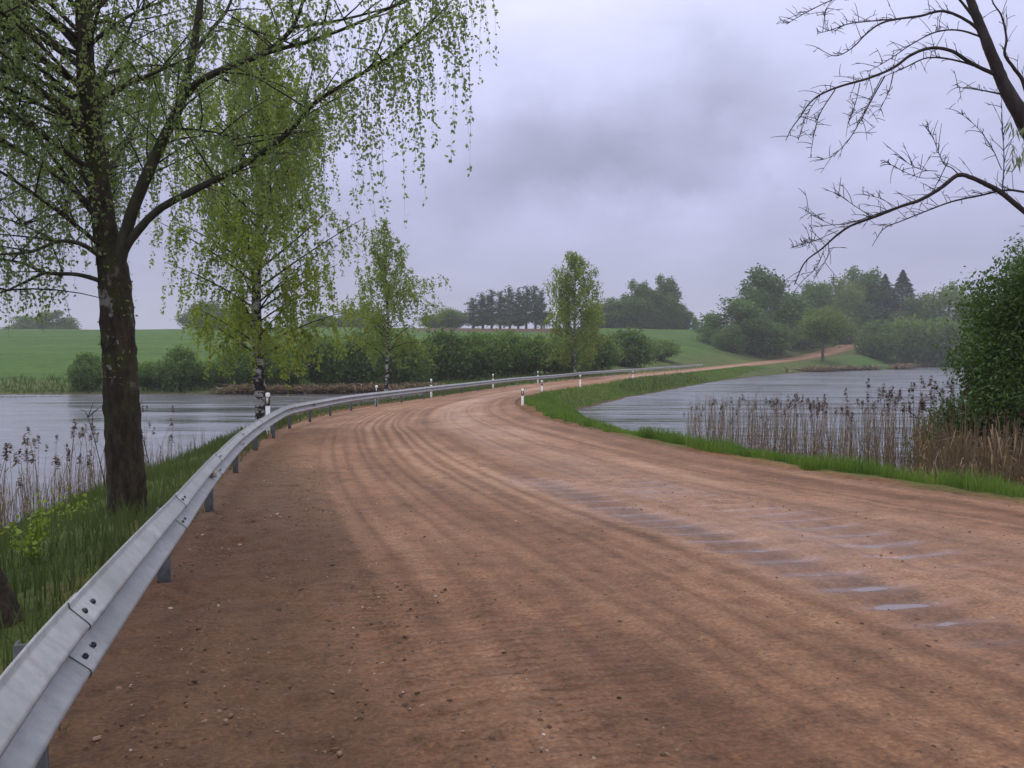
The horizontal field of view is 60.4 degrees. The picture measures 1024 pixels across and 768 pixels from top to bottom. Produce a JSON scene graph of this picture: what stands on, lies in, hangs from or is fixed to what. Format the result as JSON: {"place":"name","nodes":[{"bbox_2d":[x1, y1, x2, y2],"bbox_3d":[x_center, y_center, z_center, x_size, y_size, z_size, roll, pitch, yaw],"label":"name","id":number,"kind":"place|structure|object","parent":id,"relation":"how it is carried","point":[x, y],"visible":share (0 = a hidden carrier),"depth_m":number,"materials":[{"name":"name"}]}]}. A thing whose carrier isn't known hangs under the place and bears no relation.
{"place":"outdoors","nodes":[
{"label":"outdoors","id":0,"kind":"place"},
{"bbox_2d":[0,392,443,528],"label":"pond water","id":1,"kind":"structure","parent":0,"point":[47,418],"depth_m":47.15,"materials":[{"name":"grey liquid"}]},
{"bbox_2d":[0,426,214,529],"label":"reed bed","id":2,"kind":"object","parent":1,"relation":"in","point":[59,487],"visible":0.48,"depth_m":20.92,"materials":[{"name":"plant"}]},
{"bbox_2d":[201,381,449,395],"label":"reed fringe","id":3,"kind":"object","parent":1,"relation":"in","point":[337,388],"visible":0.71,"depth_m":83.63,"materials":[{"name":"plant"}]},
{"bbox_2d":[0,327,1023,674],"bbox_3d":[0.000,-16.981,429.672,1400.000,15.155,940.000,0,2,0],"label":"ground","id":4,"kind":"structure","parent":0,"point":[38,353],"depth_m":135.44,"materials":[{"name":"plant"}]},
{"bbox_2d":[0,446,7,530],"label":"reed","id":5,"kind":"object","parent":4,"relation":"on","point":[4,477],"visible":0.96,"depth_m":16.42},
{"bbox_2d":[0,443,8,477],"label":"reed","id":6,"kind":"object","parent":4,"relation":"on","point":[7,445],"visible":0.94,"depth_m":16.66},
{"bbox_2d":[0,553,21,629],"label":"rock","id":7,"kind":"object","parent":4,"relation":"on","point":[8,599],"visible":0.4,"depth_m":5.10,"materials":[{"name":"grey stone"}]},
{"bbox_2d":[6,443,16,519],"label":"reed","id":8,"kind":"object","parent":4,"relation":"on","point":[10,452],"visible":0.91,"depth_m":17.32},
{"bbox_2d":[2,478,24,519],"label":"reed","id":9,"kind":"object","parent":4,"relation":"on","point":[20,485],"visible":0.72,"depth_m":18.34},
{"bbox_2d":[11,449,24,519],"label":"reed","id":10,"kind":"object","parent":4,"relation":"on","point":[19,450],"visible":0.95,"depth_m":17.41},
{"bbox_2d":[11,452,27,521],"bbox_3d":[-9.814,2.186,17.611,0.436,1.654,0.383,0,3,12],"label":"reed","id":11,"kind":"object","parent":4,"relation":"on","point":[19,471],"visible":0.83,"depth_m":17.64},
{"bbox_2d":[0,314,39,329],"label":"deciduous tree","id":12,"kind":"object","parent":4,"relation":"on","point":[27,322],"visible":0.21,"depth_m":384.68,"materials":[{"name":"green plant"}]},
{"bbox_2d":[22,448,29,513],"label":"reed","id":13,"kind":"object","parent":4,"relation":"on","point":[26,451],"visible":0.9,"depth_m":19.42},
{"bbox_2d":[0,490,59,565],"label":"leafy plant","id":14,"kind":"object","parent":4,"relation":"on","point":[38,529],"visible":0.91,"depth_m":7.58,"materials":[{"name":"green plant"}]},
{"bbox_2d":[28,450,36,511],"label":"reed","id":15,"kind":"object","parent":4,"relation":"on","point":[32,460],"visible":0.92,"depth_m":17.00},
{"bbox_2d":[25,426,39,507],"bbox_3d":[-11.411,2.023,20.831,0.357,2.034,0.486,-1,2,-33],"label":"reed","id":16,"kind":"object","parent":4,"relation":"on","point":[32,452],"visible":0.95,"depth_m":20.79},
{"bbox_2d":[30,437,42,498],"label":"reed","id":17,"kind":"object","parent":4,"relation":"on","point":[34,443],"visible":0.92,"depth_m":20.16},
{"bbox_2d":[31,310,81,329],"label":"deciduous tree","id":18,"kind":"object","parent":4,"relation":"on","point":[64,323],"visible":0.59,"depth_m":376.47,"materials":[{"name":"green plant"}]},
{"bbox_2d":[61,448,72,494],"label":"reed","id":19,"kind":"object","parent":4,"relation":"on","point":[68,453],"visible":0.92,"depth_m":18.73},
{"bbox_2d":[62,418,78,495],"bbox_3d":[-9.990,1.812,19.966,0.614,2.109,0.338,1,2,26],"label":"reed","id":20,"kind":"object","parent":4,"relation":"on","point":[75,423],"visible":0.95,"depth_m":19.86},
{"bbox_2d":[58,426,84,498],"bbox_3d":[-11.233,2.082,22.377,0.542,2.041,0.434,7,1,5],"label":"reed","id":21,"kind":"object","parent":4,"relation":"on","point":[82,427],"visible":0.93,"depth_m":22.47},
{"bbox_2d":[50,487,95,519],"bbox_3d":[-5.509,1.551,11.099,0.560,0.494,0.532,0,2,0],"label":"leafy plant","id":22,"kind":"object","parent":4,"relation":"on","point":[68,505],"visible":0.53,"depth_m":11.04,"materials":[{"name":"green plant"}]},
{"bbox_2d":[62,351,102,391],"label":"shrub","id":23,"kind":"object","parent":4,"relation":"on","point":[83,371],"visible":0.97,"depth_m":84.51,"materials":[{"name":"green plant"}]},
{"bbox_2d":[81,404,104,484],"bbox_3d":[-6.145,0.979,12.988,0.277,1.422,0.347,0,2,0],"label":"dry weed","id":24,"kind":"object","parent":4,"relation":"on","point":[88,416],"visible":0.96,"depth_m":13.04,"materials":[{"name":"brown plant"}]},
{"bbox_2d":[143,405,148,462],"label":"reed","id":25,"kind":"object","parent":4,"relation":"on","point":[146,428],"visible":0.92,"depth_m":29.97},
{"bbox_2d":[137,360,164,389],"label":"shrub","id":26,"kind":"object","parent":4,"relation":"on","point":[144,373],"visible":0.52,"depth_m":86.19,"materials":[{"name":"green plant"}]},
{"bbox_2d":[152,345,200,390],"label":"shrub","id":27,"kind":"object","parent":4,"relation":"on","point":[175,367],"visible":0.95,"depth_m":85.33,"materials":[{"name":"green plant"}]},
{"bbox_2d":[171,299,232,328],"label":"deciduous tree","id":28,"kind":"object","parent":4,"relation":"on","point":[183,319],"visible":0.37,"depth_m":324.73,"materials":[{"name":"green plant"}]},
{"bbox_2d":[188,355,240,389],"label":"shrub","id":29,"kind":"object","parent":4,"relation":"on","point":[214,378],"visible":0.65,"depth_m":86.95,"materials":[{"name":"green plant"}]},
{"bbox_2d":[214,346,274,388],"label":"shrub","id":30,"kind":"object","parent":4,"relation":"on","point":[241,376],"visible":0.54,"depth_m":86.63,"materials":[{"name":"green plant"}]},
{"bbox_2d":[0,0,499,517],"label":"birch tree","id":31,"kind":"object","parent":4,"relation":"on","point":[100,172],"visible":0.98,"depth_m":9.50,"materials":[{"name":"green plant"}]},
{"bbox_2d":[131,10,368,420],"bbox_3d":[-7.344,-4.612,25.816,6.532,12.810,6.853,0,2,0],"label":"birch tree","id":32,"kind":"object","parent":4,"relation":"on","point":[229,233],"visible":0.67,"depth_m":25.12,"materials":[{"name":"green plant"}]},
{"bbox_2d":[0,384,507,733],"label":"bank grass","id":33,"kind":"structure","parent":4,"relation":"on","point":[158,470],"depth_m":8.57,"materials":[{"name":"plant"}]},
{"bbox_2d":[265,392,269,434],"bbox_3d":[-6.432,0.922,23.182,0.124,1.398,0.090,0,2,0],"label":"delineator post","id":34,"kind":"object","parent":4,"relation":"on","point":[267,399],"visible":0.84,"depth_m":23.15,"materials":[{"name":"white plastic"}]},
{"bbox_2d":[263,339,311,389],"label":"shrub","id":35,"kind":"object","parent":4,"relation":"on","point":[276,379],"visible":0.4,"depth_m":87.20,"materials":[{"name":"green plant"}]},
{"bbox_2d":[298,313,346,327],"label":"deciduous tree","id":36,"kind":"object","parent":4,"relation":"on","point":[315,324],"visible":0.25,"depth_m":340.29,"materials":[{"name":"green plant"}]},
{"bbox_2d":[298,332,349,386],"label":"shrub","id":37,"kind":"object","parent":4,"relation":"on","point":[331,368],"visible":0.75,"depth_m":88.68,"materials":[{"name":"green plant"}]},
{"bbox_2d":[0,364,702,767],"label":"guardrail","id":38,"kind":"object","parent":4,"relation":"on","point":[48,670],"visible":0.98,"depth_m":3.28,"materials":[{"name":"metal"}]},
{"bbox_2d":[324,309,379,327],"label":"deciduous tree","id":39,"kind":"object","parent":4,"relation":"on","point":[353,323],"visible":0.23,"depth_m":335.34,"materials":[{"name":"green plant"}]},
{"bbox_2d":[0,369,706,393],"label":"shore grass","id":40,"kind":"structure","parent":4,"relation":"on","point":[62,390],"depth_m":90.99,"materials":[{"name":"plant"}]},
{"bbox_2d":[335,328,393,385],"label":"shrub","id":41,"kind":"object","parent":4,"relation":"on","point":[361,369],"visible":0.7,"depth_m":91.17,"materials":[{"name":"green plant"}]},
{"bbox_2d":[337,217,451,399],"bbox_3d":[-7.925,-4.260,55.537,7.043,12.269,7.288,-1,2,-35],"label":"birch tree","id":42,"kind":"object","parent":4,"relation":"on","point":[378,317],"visible":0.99,"depth_m":54.52,"materials":[{"name":"green plant"}]},
{"bbox_2d":[377,330,439,383],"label":"shrub","id":43,"kind":"object","parent":4,"relation":"on","point":[403,375],"visible":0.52,"depth_m":94.06,"materials":[{"name":"green plant"}]},
{"bbox_2d":[417,314,442,327],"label":"shrub","id":44,"kind":"object","parent":4,"relation":"on","point":[428,321],"visible":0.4,"depth_m":341.73,"materials":[{"name":"green plant"}]},
{"bbox_2d":[428,305,471,327],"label":"shrub","id":45,"kind":"object","parent":4,"relation":"on","point":[452,318],"visible":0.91,"depth_m":340.63,"materials":[{"name":"green plant"}]},
{"bbox_2d":[419,327,495,380],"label":"shrub","id":46,"kind":"object","parent":4,"relation":"on","point":[454,358],"visible":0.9,"depth_m":98.15,"materials":[{"name":"green plant"}]},
{"bbox_2d":[462,297,478,327],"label":"pine tree","id":47,"kind":"object","parent":4,"relation":"on","point":[471,312],"visible":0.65,"depth_m":340.45,"materials":[{"name":"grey plant"}]},
{"bbox_2d":[471,292,490,327],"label":"pine tree","id":48,"kind":"object","parent":4,"relation":"on","point":[481,321],"visible":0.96,"depth_m":333.92,"materials":[{"name":"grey plant"}]},
{"bbox_2d":[453,328,526,377],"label":"shrub","id":49,"kind":"object","parent":4,"relation":"on","point":[500,359],"visible":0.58,"depth_m":100.26,"materials":[{"name":"green plant"}]},
{"bbox_2d":[483,289,503,328],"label":"pine tree","id":50,"kind":"object","parent":4,"relation":"on","point":[490,301],"visible":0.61,"depth_m":334.36,"materials":[{"name":"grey plant"}]},
{"bbox_2d":[483,290,513,328],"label":"pine tree","id":51,"kind":"object","parent":4,"relation":"on","point":[500,312],"visible":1,"depth_m":329.99,"materials":[{"name":"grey plant"}]},
{"bbox_2d":[502,285,517,328],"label":"pine tree","id":52,"kind":"object","parent":4,"relation":"on","point":[510,295],"visible":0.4,"depth_m":342.17,"materials":[{"name":"plant"}]},
{"bbox_2d":[509,289,524,328],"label":"pine tree","id":53,"kind":"object","parent":4,"relation":"on","point":[517,298],"visible":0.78,"depth_m":338.03,"materials":[{"name":"plant"}]},
{"bbox_2d":[521,389,523,405],"bbox_3d":[0.520,0.789,43.545,0.124,1.128,0.090,0,2,0],"label":"delineator post","id":54,"kind":"object","parent":4,"relation":"on","point":[522,396],"visible":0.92,"depth_m":43.52,"materials":[{"name":"white plastic"}]},
{"bbox_2d":[510,285,536,328],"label":"pine tree","id":55,"kind":"object","parent":4,"relation":"on","point":[526,306],"visible":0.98,"depth_m":335.45,"materials":[{"name":"plant"}]},
{"bbox_2d":[492,326,556,375],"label":"shrub","id":56,"kind":"object","parent":4,"relation":"on","point":[534,348],"visible":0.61,"depth_m":101.41,"materials":[{"name":"green plant"}]},
{"bbox_2d":[528,284,550,328],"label":"pine tree","id":57,"kind":"object","parent":4,"relation":"on","point":[533,292],"visible":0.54,"depth_m":337.36,"materials":[{"name":"plant"}]},
{"bbox_2d":[533,288,552,328],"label":"pine tree","id":58,"kind":"object","parent":4,"relation":"on","point":[540,302],"visible":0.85,"depth_m":333.83,"materials":[{"name":"plant"}]},
{"bbox_2d":[540,338,585,373],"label":"shrub","id":59,"kind":"object","parent":4,"relation":"on","point":[555,365],"visible":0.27,"depth_m":107.33,"materials":[{"name":"green plant"}]},
{"bbox_2d":[541,251,613,377],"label":"birch tree","id":60,"kind":"object","parent":4,"relation":"on","point":[568,303],"visible":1,"depth_m":95.21,"materials":[{"name":"green plant"}]},
{"bbox_2d":[577,329,625,370],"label":"shrub","id":61,"kind":"object","parent":4,"relation":"on","point":[611,354],"visible":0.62,"depth_m":123.86,"materials":[{"name":"green plant"}]},
{"bbox_2d":[593,302,613,327],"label":"deciduous tree","id":62,"kind":"object","parent":4,"relation":"on","point":[607,314],"visible":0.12,"depth_m":339.64,"materials":[{"name":"green plant"}]},
{"bbox_2d":[595,296,649,328],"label":"deciduous tree","id":63,"kind":"object","parent":4,"relation":"on","point":[616,306],"visible":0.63,"depth_m":333.78,"materials":[{"name":"green plant"}]},
{"bbox_2d":[608,327,662,367],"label":"shrub","id":64,"kind":"object","parent":4,"relation":"on","point":[634,344],"visible":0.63,"depth_m":144.68,"materials":[{"name":"green plant"}]},
{"bbox_2d":[619,278,652,327],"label":"deciduous tree","id":65,"kind":"object","parent":4,"relation":"on","point":[630,300],"visible":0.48,"depth_m":336.33,"materials":[{"name":"green plant"}]},
{"bbox_2d":[625,288,671,329],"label":"deciduous tree","id":66,"kind":"object","parent":4,"relation":"on","point":[653,319],"visible":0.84,"depth_m":329.60,"materials":[{"name":"green plant"}]},
{"bbox_2d":[540,365,765,408],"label":"verge grass","id":67,"kind":"structure","parent":4,"relation":"on","point":[696,373],"depth_m":83.03,"materials":[{"name":"plant"}]},
{"bbox_2d":[647,338,684,359],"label":"shrub","id":68,"kind":"object","parent":4,"relation":"on","point":[669,347],"visible":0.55,"depth_m":172.52,"materials":[{"name":"green plant"}]},
{"bbox_2d":[649,272,686,329],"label":"deciduous tree","id":69,"kind":"object","parent":4,"relation":"on","point":[672,307],"visible":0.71,"depth_m":334.88,"materials":[{"name":"green plant"}]},
{"bbox_2d":[670,304,695,329],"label":"deciduous tree","id":70,"kind":"object","parent":4,"relation":"on","point":[687,317],"visible":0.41,"depth_m":340.72,"materials":[{"name":"green plant"}]},
{"bbox_2d":[709,324,749,352],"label":"shrub","id":71,"kind":"object","parent":4,"relation":"on","point":[729,339],"visible":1,"depth_m":234.56,"materials":[{"name":"green plant"}]},
{"bbox_2d":[690,295,799,357],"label":"deciduous tree","id":72,"kind":"object","parent":4,"relation":"on","point":[754,327],"visible":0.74,"depth_m":243.76,"materials":[{"name":"green plant"}]},
{"bbox_2d":[728,263,810,353],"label":"deciduous tree","id":73,"kind":"object","parent":4,"relation":"on","point":[767,283],"visible":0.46,"depth_m":262.67,"materials":[{"name":"green plant"}]},
{"bbox_2d":[524,391,1023,497],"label":"verge grass","id":74,"kind":"structure","parent":4,"relation":"on","point":[545,405],"depth_m":14.68,"materials":[{"name":"plant"}]},
{"bbox_2d":[758,325,804,353],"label":"shrub","id":75,"kind":"object","parent":4,"relation":"on","point":[792,339],"visible":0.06,"depth_m":258.28,"materials":[{"name":"green plant"}]},
{"bbox_2d":[776,290,827,348],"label":"deciduous tree","id":76,"kind":"object","parent":4,"relation":"on","point":[802,343],"visible":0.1,"depth_m":284.18,"materials":[{"name":"green plant"}]},
{"bbox_2d":[774,279,842,347],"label":"deciduous tree","id":77,"kind":"object","parent":4,"relation":"on","point":[821,296],"visible":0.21,"depth_m":301.19,"materials":[{"name":"green plant"}]},
{"bbox_2d":[794,305,861,360],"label":"deciduous tree","id":78,"kind":"object","parent":4,"relation":"on","point":[813,330],"visible":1,"depth_m":212.06,"materials":[{"name":"green plant"}]},
{"bbox_2d":[816,274,868,343],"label":"deciduous tree","id":79,"kind":"object","parent":4,"relation":"on","point":[844,288],"visible":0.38,"depth_m":318.75,"materials":[{"name":"green plant"}]},
{"bbox_2d":[832,265,898,331],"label":"deciduous tree","id":80,"kind":"object","parent":4,"relation":"on","point":[873,288],"visible":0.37,"depth_m":327.89,"materials":[{"name":"green plant"}]},
{"bbox_2d":[850,319,906,358],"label":"shrub","id":81,"kind":"object","parent":4,"relation":"on","point":[877,339],"visible":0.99,"depth_m":257.67,"materials":[{"name":"green plant"}]},
{"bbox_2d":[866,274,901,327],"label":"spruce tree","id":82,"kind":"object","parent":4,"relation":"on","point":[891,302],"visible":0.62,"depth_m":326.95,"materials":[{"name":"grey plant"}]},
{"bbox_2d":[771,0,1023,295],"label":"bare tree","id":83,"kind":"object","parent":4,"relation":"on","point":[1011,98],"visible":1,"depth_m":11.13,"materials":[{"name":"brown plant"}]},
{"bbox_2d":[878,270,920,319],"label":"spruce tree","id":84,"kind":"object","parent":4,"relation":"on","point":[904,285],"visible":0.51,"depth_m":329.24,"materials":[{"name":"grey plant"}]},
{"bbox_2d":[902,401,911,461],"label":"reed","id":85,"kind":"object","parent":4,"relation":"on","point":[909,408],"visible":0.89,"depth_m":20.82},
{"bbox_2d":[882,292,946,326],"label":"deciduous tree","id":86,"kind":"object","parent":4,"relation":"on","point":[912,303],"visible":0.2,"depth_m":320.34,"materials":[{"name":"green plant"}]},
{"bbox_2d":[886,314,946,363],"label":"shrub","id":87,"kind":"object","parent":4,"relation":"on","point":[913,330],"visible":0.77,"depth_m":257.96,"materials":[{"name":"green plant"}]},
{"bbox_2d":[925,376,933,457],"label":"reed","id":88,"kind":"object","parent":4,"relation":"on","point":[930,380],"visible":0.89,"depth_m":19.04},
{"bbox_2d":[910,312,978,366],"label":"shrub","id":89,"kind":"object","parent":4,"relation":"on","point":[942,328],"visible":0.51,"depth_m":257.25,"materials":[{"name":"green plant"}]},
{"bbox_2d":[914,280,987,325],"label":"deciduous tree","id":90,"kind":"object","parent":4,"relation":"on","point":[941,300],"visible":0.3,"depth_m":315.82,"materials":[{"name":"green plant"}]},
{"bbox_2d":[901,233,1023,475],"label":"willow bush","id":91,"kind":"object","parent":4,"relation":"on","point":[999,332],"visible":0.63,"depth_m":18.99,"materials":[{"name":"green plant"}]},
{"bbox_2d":[961,386,968,453],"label":"reed","id":92,"kind":"object","parent":4,"relation":"on","point":[965,391],"visible":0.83,"depth_m":17.66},
{"bbox_2d":[951,291,996,320],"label":"deciduous tree","id":93,"kind":"object","parent":4,"relation":"on","point":[967,308],"visible":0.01,"depth_m":316.94,"materials":[{"name":"green plant"}]},
{"bbox_2d":[958,313,992,366],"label":"shrub","id":94,"kind":"object","parent":4,"relation":"on","point":[970,334],"visible":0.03,"depth_m":256.11,"materials":[{"name":"green plant"}]},
{"bbox_2d":[0,0,1023,329],"label":"sky","id":95,"kind":"structure","parent":0,"point":[633,138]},
{"bbox_2d":[49,343,1023,767],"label":"dirt road","id":96,"kind":"structure","parent":0,"point":[801,687],"depth_m":4.97,"materials":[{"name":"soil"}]},
{"bbox_2d":[616,483,958,625],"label":"puddle water","id":97,"kind":"structure","parent":96,"relation":"on","point":[893,606],"depth_m":5.54,"materials":[{"name":"grey liquid"}]},
{"bbox_2d":[578,367,1022,473],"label":"pond water","id":98,"kind":"structure","parent":0,"point":[666,409],"depth_m":69.17,"materials":[{"name":"grey liquid"}]},
{"bbox_2d":[788,400,793,452],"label":"reed","id":99,"kind":"object","parent":98,"relation":"in","point":[790,425],"visible":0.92,"depth_m":26.16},
{"bbox_2d":[685,389,980,473],"bbox_3d":[9.478,1.717,27.683,7.088,2.708,23.458,0,2,0],"label":"reed bed","id":100,"kind":"object","parent":98,"relation":"in","point":[853,450],"visible":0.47,"depth_m":27.97,"materials":[{"name":"plant"}]},
{"bbox_2d":[785,363,935,372],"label":"reed fringe","id":101,"kind":"object","parent":98,"relation":"in","point":[853,367],"visible":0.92,"depth_m":204.08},
{"bbox_2d":[866,393,868,441],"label":"reed","id":102,"kind":"object","parent":98,"relation":"in","point":[868,417],"visible":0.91,"depth_m":24.74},
{"bbox_2d":[866,378,884,460],"bbox_3d":[9.135,1.658,21.989,0.684,3.610,0.230,1,2,31],"label":"reed","id":103,"kind":"object","parent":98,"relation":"in","point":[868,385],"visible":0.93,"depth_m":21.94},
{"bbox_2d":[877,387,893,464],"bbox_3d":[9.217,1.773,21.912,0.559,3.385,0.265,0,2,5],"label":"reed","id":104,"kind":"object","parent":98,"relation":"in","point":[882,417],"visible":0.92,"depth_m":21.93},
{"bbox_2d":[890,384,894,463],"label":"reed","id":105,"kind":"object","parent":98,"relation":"in","point":[891,391],"visible":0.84,"depth_m":22.83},
{"bbox_2d":[891,399,898,467],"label":"reed","id":106,"kind":"object","parent":98,"relation":"in","point":[894,401],"visible":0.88,"depth_m":21.98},
{"bbox_2d":[894,402,906,461],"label":"reed","id":107,"kind":"object","parent":98,"relation":"in","point":[902,410],"visible":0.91,"depth_m":22.05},
{"bbox_2d":[909,380,917,468],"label":"reed","id":108,"kind":"object","parent":98,"relation":"in","point":[914,384],"visible":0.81,"depth_m":20.47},
{"bbox_2d":[898,407,1023,486],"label":"reed bed","id":109,"kind":"object","parent":98,"relation":"in","point":[1009,462],"visible":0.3,"depth_m":16.71,"materials":[{"name":"plant"}]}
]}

